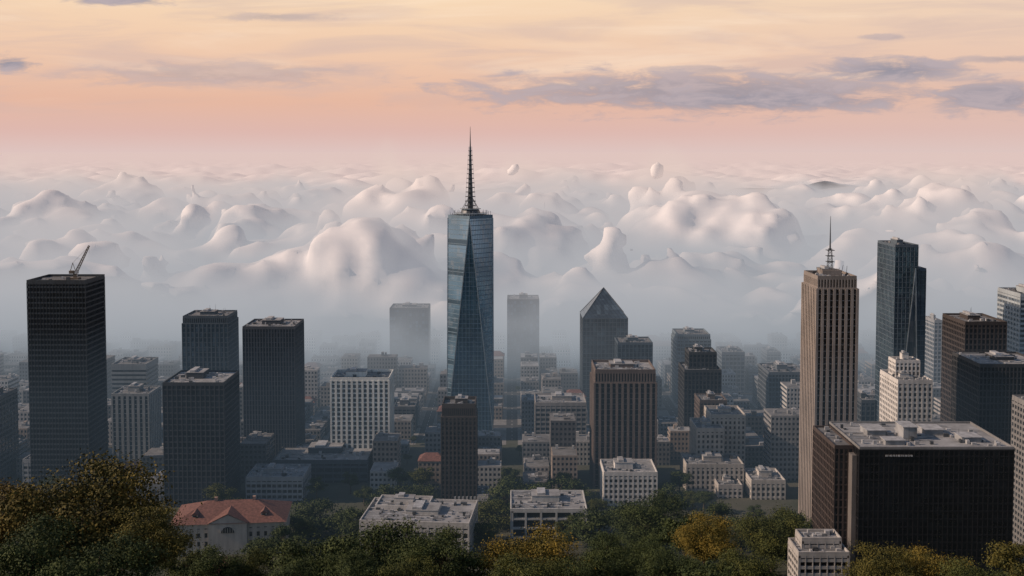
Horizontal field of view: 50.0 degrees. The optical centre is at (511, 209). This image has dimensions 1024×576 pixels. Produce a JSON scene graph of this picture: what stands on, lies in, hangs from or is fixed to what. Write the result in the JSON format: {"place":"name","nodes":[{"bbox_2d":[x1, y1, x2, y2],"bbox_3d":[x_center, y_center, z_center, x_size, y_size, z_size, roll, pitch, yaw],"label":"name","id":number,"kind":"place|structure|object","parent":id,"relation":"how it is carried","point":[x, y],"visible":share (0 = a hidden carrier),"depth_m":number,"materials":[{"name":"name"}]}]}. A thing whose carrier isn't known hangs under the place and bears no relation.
{"place":"outdoors","nodes":[
{"label":"outdoors","id":0,"kind":"place"},
{"bbox_2d":[23,330,795,446],"bbox_3d":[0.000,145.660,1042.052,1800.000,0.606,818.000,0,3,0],"label":"city roads","id":1,"kind":"structure","parent":0,"point":[511,426],"depth_m":886.84,"materials":[{"name":"grey asphalt"}]},
{"bbox_2d":[17,331,858,454],"bbox_3d":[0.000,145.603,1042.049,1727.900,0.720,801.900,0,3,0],"label":"pavements","id":2,"kind":"structure","parent":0,"point":[162,334],"depth_m":939.44,"materials":[{"name":"grey concrete"}]},
{"bbox_2d":[0,162,1023,340],"bbox_3d":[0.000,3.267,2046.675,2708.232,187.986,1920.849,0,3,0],"label":"cloud","id":3,"kind":"structure","parent":0,"point":[682,252],"depth_m":1475.57,"materials":[{"name":"white"}]},
{"bbox_2d":[0,153,1023,194],"bbox_3d":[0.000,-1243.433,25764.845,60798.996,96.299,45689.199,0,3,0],"label":"cloud","id":4,"kind":"structure","parent":0,"point":[618,174],"depth_m":5730.86,"materials":[{"name":"white"}]},
{"bbox_2d":[0,186,1023,575],"bbox_3d":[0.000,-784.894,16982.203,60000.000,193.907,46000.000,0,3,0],"label":"ground","id":5,"kind":"structure","parent":0,"point":[342,496],"depth_m":636.43,"materials":[{"name":"soil"}]},
{"bbox_2d":[0,386,18,483],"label":"dark banded tower","id":6,"kind":"structure","parent":5,"relation":"on","point":[9,442],"depth_m":669.99,"materials":[{"name":"black glass"}]},
{"bbox_2d":[0,477,53,546],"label":"tree","id":7,"kind":"object","parent":5,"relation":"on","point":[4,488],"visible":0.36,"depth_m":208.17,"materials":[{"name":"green plant"}]},
{"bbox_2d":[0,509,106,575],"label":"tree","id":8,"kind":"object","parent":5,"relation":"on","point":[26,555],"visible":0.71,"depth_m":182.26,"materials":[{"name":"green plant"}]},
{"bbox_2d":[26,274,108,497],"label":"dark office tower","id":9,"kind":"structure","parent":5,"relation":"on","point":[67,362],"depth_m":626.91,"materials":[{"name":"black glass"}]},
{"bbox_2d":[25,527,171,575],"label":"tree","id":10,"kind":"object","parent":5,"relation":"on","point":[118,564],"visible":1,"depth_m":179.71,"materials":[{"name":"green plant"}]},
{"bbox_2d":[0,442,202,572],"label":"tree","id":11,"kind":"object","parent":5,"relation":"on","point":[75,500],"visible":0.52,"depth_m":200.70,"materials":[{"name":"green plant"}]},
{"bbox_2d":[111,355,158,392],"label":"striped office block","id":12,"kind":"structure","parent":5,"relation":"on","point":[127,371],"depth_m":808.00,"materials":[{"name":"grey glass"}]},
{"bbox_2d":[111,382,161,460],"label":"slab apartment block","id":13,"kind":"structure","parent":5,"relation":"on","point":[136,418],"depth_m":708.85,"materials":[{"name":"grey concrete"}]},
{"bbox_2d":[97,500,200,575],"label":"tree","id":14,"kind":"object","parent":5,"relation":"on","point":[164,534],"visible":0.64,"depth_m":192.74,"materials":[{"name":"green plant"}]},
{"bbox_2d":[135,469,163,501],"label":"building","id":15,"kind":"structure","parent":5,"relation":"on","point":[161,496],"depth_m":619.44,"materials":[{"name":"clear glass"}]},
{"bbox_2d":[159,547,207,575],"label":"tree","id":16,"kind":"object","parent":5,"relation":"on","point":[174,568],"visible":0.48,"depth_m":334.07,"materials":[{"name":"green plant"}]},
{"bbox_2d":[162,367,240,506],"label":"grid office tower","id":17,"kind":"structure","parent":5,"relation":"on","point":[201,428],"depth_m":608.28,"materials":[{"name":"black glass"}]},
{"bbox_2d":[182,304,239,391],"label":"crowned office tower","id":18,"kind":"structure","parent":5,"relation":"on","point":[210,338],"depth_m":766.43,"materials":[{"name":"grey glass"}]},
{"bbox_2d":[164,542,257,575],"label":"tree","id":19,"kind":"object","parent":5,"relation":"on","point":[210,564],"visible":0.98,"depth_m":333.14,"materials":[{"name":"green plant"}]},
{"bbox_2d":[202,482,238,499],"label":"tree","id":20,"kind":"object","parent":5,"relation":"on","point":[215,490],"visible":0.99,"depth_m":595.76,"materials":[{"name":"green plant"}]},
{"bbox_2d":[173,495,291,555],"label":"red roof house","id":21,"kind":"structure","parent":5,"relation":"on","point":[230,525],"depth_m":515.07,"materials":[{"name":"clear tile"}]},
{"bbox_2d":[218,545,282,575],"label":"tree","id":22,"kind":"object","parent":5,"relation":"on","point":[257,559],"visible":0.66,"depth_m":347.82,"materials":[{"name":"green plant"}]},
{"bbox_2d":[237,534,283,560],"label":"tree","id":23,"kind":"object","parent":5,"relation":"on","point":[258,541],"visible":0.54,"depth_m":486.95,"materials":[{"name":"green plant"}]},
{"bbox_2d":[242,316,304,456],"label":"dark glass tower","id":24,"kind":"structure","parent":5,"relation":"on","point":[273,377],"depth_m":687.22,"materials":[{"name":"glass"}]},
{"bbox_2d":[245,463,310,501],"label":"grey podium block","id":25,"kind":"structure","parent":5,"relation":"on","point":[281,482],"depth_m":619.70,"materials":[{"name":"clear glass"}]},
{"bbox_2d":[264,523,307,553],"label":"tree","id":26,"kind":"object","parent":5,"relation":"on","point":[279,532],"visible":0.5,"depth_m":507.32,"materials":[{"name":"green plant"}]},
{"bbox_2d":[266,551,330,575],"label":"tree","id":27,"kind":"object","parent":5,"relation":"on","point":[296,570],"visible":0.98,"depth_m":317.82,"materials":[{"name":"green plant"}]},
{"bbox_2d":[292,519,317,546],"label":"tree","id":28,"kind":"object","parent":5,"relation":"on","point":[307,528],"visible":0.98,"depth_m":530.45,"materials":[{"name":"green plant"}]},
{"bbox_2d":[289,511,323,538],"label":"tree","id":29,"kind":"object","parent":5,"relation":"on","point":[294,518],"visible":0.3,"depth_m":547.65,"materials":[{"name":"green plant"}]},
{"bbox_2d":[263,529,366,575],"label":"tree","id":30,"kind":"object","parent":5,"relation":"on","point":[294,550],"visible":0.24,"depth_m":329.57,"materials":[{"name":"green plant"}]},
{"bbox_2d":[305,476,328,498],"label":"tree","id":31,"kind":"object","parent":5,"relation":"on","point":[318,485],"visible":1,"depth_m":617.56,"materials":[{"name":"green plant"}]},
{"bbox_2d":[272,440,372,482],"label":"dark podium block","id":32,"kind":"structure","parent":5,"relation":"on","point":[332,462],"depth_m":663.60,"materials":[{"name":"grey glass"}]},
{"bbox_2d":[290,497,357,536],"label":"tree","id":33,"kind":"object","parent":5,"relation":"on","point":[321,506],"visible":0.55,"depth_m":569.73,"materials":[{"name":"green plant"}]},
{"bbox_2d":[321,504,366,537],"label":"tree","id":34,"kind":"object","parent":5,"relation":"on","point":[345,517],"visible":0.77,"depth_m":544.76,"materials":[{"name":"green plant"}]},
{"bbox_2d":[316,545,391,575],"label":"tree","id":35,"kind":"object","parent":5,"relation":"on","point":[349,567],"visible":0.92,"depth_m":306.96,"materials":[{"name":"green plant"}]},
{"bbox_2d":[330,367,393,447],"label":"white apartment tower","id":36,"kind":"structure","parent":5,"relation":"on","point":[361,407],"depth_m":687.90,"materials":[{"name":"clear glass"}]},
{"bbox_2d":[301,509,435,575],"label":"tree","id":37,"kind":"object","parent":5,"relation":"on","point":[390,538],"visible":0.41,"depth_m":335.23,"materials":[{"name":"green plant"}]},
{"bbox_2d":[385,466,410,491],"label":"tree","id":38,"kind":"object","parent":5,"relation":"on","point":[396,474],"visible":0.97,"depth_m":637.32,"materials":[{"name":"green plant"}]},
{"bbox_2d":[375,492,432,509],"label":"rooftop plant building annex","id":39,"kind":"object","parent":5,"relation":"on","point":[400,499],"visible":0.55,"depth_m":533.71,"materials":[{"name":"grey concrete"}]},
{"bbox_2d":[361,550,448,575],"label":"tree","id":40,"kind":"object","parent":5,"relation":"on","point":[422,566],"visible":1,"depth_m":306.26,"materials":[{"name":"green plant"}]},
{"bbox_2d":[394,396,417,432],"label":"dark block","id":41,"kind":"structure","parent":5,"relation":"on","point":[403,405],"depth_m":781.22,"materials":[{"name":"grey concrete"}]},
{"bbox_2d":[372,480,439,498],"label":"tree","id":42,"kind":"object","parent":5,"relation":"on","point":[425,490],"visible":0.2,"depth_m":609.70,"materials":[{"name":"green plant"}]},
{"bbox_2d":[390,302,430,363],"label":"misty glass tower","id":43,"kind":"structure","parent":5,"relation":"on","point":[410,329],"depth_m":997.61,"materials":[{"name":"glass"}]},
{"bbox_2d":[359,497,477,553],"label":"rooftop plant building","id":44,"kind":"structure","parent":5,"relation":"on","point":[455,513],"depth_m":518.54,"materials":[{"name":"grey concrete"}]},
{"bbox_2d":[406,465,434,486],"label":"tree","id":45,"kind":"object","parent":5,"relation":"on","point":[427,475],"visible":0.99,"depth_m":630.35,"materials":[{"name":"green plant"}]},
{"bbox_2d":[380,521,493,575],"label":"tree","id":46,"kind":"object","parent":5,"relation":"on","point":[441,547],"visible":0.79,"depth_m":321.71,"materials":[{"name":"green plant"}]},
{"bbox_2d":[441,394,477,499],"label":"ornate brown tower","id":47,"kind":"structure","parent":5,"relation":"on","point":[459,444],"depth_m":608.13,"materials":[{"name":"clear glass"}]},
{"bbox_2d":[0,328,940,489],"bbox_3d":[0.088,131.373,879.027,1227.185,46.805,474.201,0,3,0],"label":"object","id":48,"kind":"structure","parent":5,"relation":"on","point":[771,439],"depth_m":824.93,"materials":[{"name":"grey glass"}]},
{"bbox_2d":[447,131,493,430],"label":"spire skyscraper","id":49,"kind":"structure","parent":5,"relation":"on","point":[470,311],"depth_m":757.54,"materials":[{"name":"blue glass"}]},
{"bbox_2d":[452,486,488,504],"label":"white block","id":50,"kind":"structure","parent":5,"relation":"on","point":[480,490],"depth_m":609.18,"materials":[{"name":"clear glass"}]},
{"bbox_2d":[473,517,499,545],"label":"tree","id":51,"kind":"object","parent":5,"relation":"on","point":[481,531],"visible":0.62,"depth_m":524.44,"materials":[{"name":"green plant"}]},
{"bbox_2d":[476,499,509,531],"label":"tree","id":52,"kind":"object","parent":5,"relation":"on","point":[486,514],"visible":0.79,"depth_m":566.78,"materials":[{"name":"green plant"}]},
{"bbox_2d":[481,475,540,512],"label":"tree","id":53,"kind":"object","parent":5,"relation":"on","point":[502,491],"visible":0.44,"depth_m":599.67,"materials":[{"name":"green plant"}]},
{"bbox_2d":[507,292,538,374],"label":"misty slab tower","id":54,"kind":"structure","parent":5,"relation":"on","point":[522,322],"depth_m":982.31,"materials":[{"name":"grey glass"}]},
{"bbox_2d":[486,546,574,575],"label":"tree","id":55,"kind":"object","parent":5,"relation":"on","point":[517,567],"visible":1,"depth_m":305.57,"materials":[{"name":"green plant"}]},
{"bbox_2d":[473,516,595,575],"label":"tree","id":56,"kind":"object","parent":5,"relation":"on","point":[552,547],"visible":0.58,"depth_m":334.69,"materials":[{"name":"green plant"}]},
{"bbox_2d":[510,487,586,539],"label":"pale civic building","id":57,"kind":"structure","parent":5,"relation":"on","point":[541,504],"depth_m":541.32,"materials":[{"name":"white concrete"}]},
{"bbox_2d":[532,475,575,489],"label":"tree","id":58,"kind":"object","parent":5,"relation":"on","point":[563,480],"visible":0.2,"depth_m":607.89,"materials":[{"name":"green plant"}]},
{"bbox_2d":[534,391,586,433],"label":"tan banded tower","id":59,"kind":"structure","parent":5,"relation":"on","point":[546,405],"depth_m":728.55,"materials":[{"name":"beige concrete"}]},
{"bbox_2d":[546,552,593,575],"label":"tree","id":60,"kind":"object","parent":5,"relation":"on","point":[577,570],"visible":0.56,"depth_m":325.74,"materials":[{"name":"green plant"}]},
{"bbox_2d":[562,505,624,548],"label":"tree","id":61,"kind":"object","parent":5,"relation":"on","point":[599,521],"visible":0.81,"depth_m":505.89,"materials":[{"name":"green plant"}]},
{"bbox_2d":[580,287,627,409],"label":"pyramid top tower","id":62,"kind":"structure","parent":5,"relation":"on","point":[603,320],"depth_m":847.11,"materials":[{"name":"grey glass"}]},
{"bbox_2d":[578,530,641,575],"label":"tree","id":63,"kind":"object","parent":5,"relation":"on","point":[612,547],"visible":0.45,"depth_m":366.83,"materials":[{"name":"green plant"}]},
{"bbox_2d":[577,546,645,575],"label":"tree","id":64,"kind":"object","parent":5,"relation":"on","point":[616,567],"visible":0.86,"depth_m":354.91,"materials":[{"name":"green plant"}]},
{"bbox_2d":[589,359,656,487],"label":"brown pier tower","id":65,"kind":"structure","parent":5,"relation":"on","point":[623,408],"depth_m":647.74,"materials":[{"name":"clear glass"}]},
{"bbox_2d":[600,456,657,506],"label":"white apartment block","id":66,"kind":"structure","parent":5,"relation":"on","point":[622,478],"depth_m":609.34,"materials":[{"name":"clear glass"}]},
{"bbox_2d":[614,334,652,364],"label":"blue glass block","id":67,"kind":"structure","parent":5,"relation":"on","point":[631,347],"depth_m":821.96,"materials":[{"name":"glass"}]},
{"bbox_2d":[609,487,694,548],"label":"tree","id":68,"kind":"object","parent":5,"relation":"on","point":[637,515],"visible":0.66,"depth_m":483.55,"materials":[{"name":"green plant"}]},
{"bbox_2d":[623,532,680,575],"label":"tree","id":69,"kind":"object","parent":5,"relation":"on","point":[635,546],"visible":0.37,"depth_m":385.10,"materials":[{"name":"green plant"}]},
{"bbox_2d":[629,543,707,575],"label":"tree","id":70,"kind":"object","parent":5,"relation":"on","point":[670,565],"visible":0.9,"depth_m":345.14,"materials":[{"name":"green plant"}]},
{"bbox_2d":[656,479,691,508],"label":"tree","id":71,"kind":"object","parent":5,"relation":"on","point":[669,486],"visible":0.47,"depth_m":607.30,"materials":[{"name":"green plant"}]},
{"bbox_2d":[653,510,706,556],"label":"tree","id":72,"kind":"object","parent":5,"relation":"on","point":[670,524],"visible":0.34,"depth_m":444.91,"materials":[{"name":"green plant"}]},
{"bbox_2d":[669,470,695,489],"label":"tree","id":73,"kind":"object","parent":5,"relation":"on","point":[683,480],"visible":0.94,"depth_m":624.66,"materials":[{"name":"green plant"}]},
{"bbox_2d":[671,326,710,403],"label":"pale blue tower","id":74,"kind":"structure","parent":5,"relation":"on","point":[683,338],"depth_m":868.48,"materials":[{"name":"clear glass"}]},
{"bbox_2d":[678,362,721,426],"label":"dark notched tower","id":75,"kind":"structure","parent":5,"relation":"on","point":[691,382],"depth_m":727.54,"materials":[{"name":"grey glass"}]},
{"bbox_2d":[674,554,734,575],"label":"tree","id":76,"kind":"object","parent":5,"relation":"on","point":[707,568],"visible":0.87,"depth_m":335.53,"materials":[{"name":"green plant"}]},
{"bbox_2d":[689,416,723,455],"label":"cream stepped block","id":77,"kind":"structure","parent":5,"relation":"on","point":[705,435],"depth_m":658.53,"materials":[{"name":"beige concrete"}]},
{"bbox_2d":[667,508,750,563],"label":"tree","id":78,"kind":"object","parent":5,"relation":"on","point":[703,546],"visible":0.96,"depth_m":403.15,"materials":[{"name":"yellow plant"}]},
{"bbox_2d":[694,390,726,417],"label":"brown stepped tower","id":79,"kind":"structure","parent":5,"relation":"on","point":[708,397],"depth_m":703.46,"materials":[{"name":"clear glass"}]},
{"bbox_2d":[680,451,743,491],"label":"cream apartment block","id":80,"kind":"structure","parent":5,"relation":"on","point":[706,469],"depth_m":639.39,"materials":[{"name":"beige concrete"}]},
{"bbox_2d":[701,500,743,534],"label":"tree","id":81,"kind":"object","parent":5,"relation":"on","point":[720,508],"visible":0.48,"depth_m":528.37,"materials":[{"name":"green plant"}]},
{"bbox_2d":[704,404,745,467],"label":"cream stepped block","id":82,"kind":"structure","parent":5,"relation":"on","point":[731,419],"depth_m":670.38,"materials":[{"name":"beige concrete"}]},
{"bbox_2d":[715,474,742,497],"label":"cream low block","id":83,"kind":"structure","parent":5,"relation":"on","point":[726,486],"depth_m":627.74,"materials":[{"name":"beige concrete"}]},
{"bbox_2d":[716,345,744,392],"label":"misty blue block","id":84,"kind":"structure","parent":5,"relation":"on","point":[731,357],"depth_m":908.39,"materials":[{"name":"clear glass"}]},
{"bbox_2d":[694,544,788,575],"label":"tree","id":85,"kind":"object","parent":5,"relation":"on","point":[755,566],"visible":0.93,"depth_m":334.25,"materials":[{"name":"green plant"}]},
{"bbox_2d":[745,363,757,390],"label":"misty block","id":86,"kind":"structure","parent":5,"relation":"on","point":[750,369],"depth_m":921.27,"materials":[{"name":"grey glass"}]},
{"bbox_2d":[744,465,785,499],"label":"cream low block","id":87,"kind":"structure","parent":5,"relation":"on","point":[761,482],"depth_m":624.85,"materials":[{"name":"beige concrete"}]},
{"bbox_2d":[731,504,810,571],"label":"tree","id":88,"kind":"object","parent":5,"relation":"on","point":[762,542],"visible":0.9,"depth_m":463.42,"materials":[{"name":"green plant"}]},
{"bbox_2d":[761,346,780,362],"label":"misty block","id":89,"kind":"structure","parent":5,"relation":"on","point":[769,354],"depth_m":970.11,"materials":[{"name":"grey glass"}]},
{"bbox_2d":[758,360,799,409],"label":"grey glass block","id":90,"kind":"structure","parent":5,"relation":"on","point":[772,376],"depth_m":814.46,"materials":[{"name":"glass"}]},
{"bbox_2d":[787,538,849,575],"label":"terraced white building","id":91,"kind":"structure","parent":5,"relation":"on","point":[814,561],"depth_m":428.58,"materials":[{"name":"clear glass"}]},
{"bbox_2d":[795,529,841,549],"bbox_3d":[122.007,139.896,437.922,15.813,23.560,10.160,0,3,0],"label":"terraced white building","id":92,"kind":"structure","parent":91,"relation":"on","point":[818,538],"depth_m":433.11,"materials":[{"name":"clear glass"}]},
{"bbox_2d":[798,216,858,520],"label":"tan pier tower","id":93,"kind":"structure","parent":5,"relation":"on","point":[829,344],"depth_m":565.79,"materials":[{"name":"beige stone"}]},
{"bbox_2d":[857,389,874,420],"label":"dark slab block","id":94,"kind":"structure","parent":5,"relation":"on","point":[865,407],"depth_m":738.48,"materials":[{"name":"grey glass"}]},
{"bbox_2d":[830,539,932,575],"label":"tree","id":95,"kind":"object","parent":5,"relation":"on","point":[872,566],"visible":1,"depth_m":306.62,"materials":[{"name":"green plant"}]},
{"bbox_2d":[875,237,926,420],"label":"faceted glass tower","id":96,"kind":"structure","parent":5,"relation":"on","point":[901,303],"depth_m":706.19,"materials":[{"name":"glass"},{"name":"metal"}]},
{"bbox_2d":[879,369,932,420],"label":"white grid block","id":97,"kind":"structure","parent":5,"relation":"on","point":[904,396],"depth_m":617.09,"materials":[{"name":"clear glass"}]},
{"bbox_2d":[888,350,919,376],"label":"rooftop penthouse","id":98,"kind":"object","parent":97,"relation":"on","point":[904,361],"visible":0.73,"depth_m":627.89,"materials":[{"name":"white concrete"}]},
{"bbox_2d":[811,421,1014,575],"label":"black office building","id":99,"kind":"structure","parent":5,"relation":"on","point":[942,487],"depth_m":462.70,"materials":[{"name":"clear glass"}]},
{"bbox_2d":[884,540,975,575],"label":"tree","id":100,"kind":"object","parent":5,"relation":"on","point":[928,561],"visible":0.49,"depth_m":312.96,"materials":[{"name":"green plant"}]},
{"bbox_2d":[924,313,941,382],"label":"slender pale tower","id":101,"kind":"structure","parent":5,"relation":"on","point":[933,339],"depth_m":868.66,"materials":[{"name":"grey concrete"}]},
{"bbox_2d":[940,308,1006,420],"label":"dark brown tower","id":102,"kind":"structure","parent":5,"relation":"on","point":[966,331],"depth_m":655.56,"materials":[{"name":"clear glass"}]},
{"bbox_2d":[929,553,1021,575],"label":"tree","id":103,"kind":"object","parent":5,"relation":"on","point":[957,568],"visible":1,"depth_m":288.94,"materials":[{"name":"green plant"}]},
{"bbox_2d":[951,350,1023,444],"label":"black office block","id":104,"kind":"structure","parent":5,"relation":"on","point":[985,386],"depth_m":577.11,"materials":[{"name":"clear glass"}]},
{"bbox_2d":[981,539,1023,575],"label":"tree","id":105,"kind":"object","parent":5,"relation":"on","point":[1005,555],"visible":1,"depth_m":367.09,"materials":[{"name":"green plant"}]},
{"bbox_2d":[997,284,1023,353],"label":"pale banded tower","id":106,"kind":"structure","parent":5,"relation":"on","point":[1010,305],"depth_m":736.59,"materials":[{"name":"white glass"}]},
{"bbox_2d":[1011,395,1023,545],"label":"grey slab tower","id":107,"kind":"structure","parent":5,"relation":"on","point":[1017,429],"depth_m":539.52,"materials":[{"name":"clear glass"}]},
{"bbox_2d":[0,0,1023,153],"label":"sky","id":108,"kind":"structure","parent":0,"point":[77,76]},
{"bbox_2d":[685,344,716,368],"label":"dark notched tower top","id":109,"kind":"structure","parent":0,"point":[697,356],"depth_m":732.68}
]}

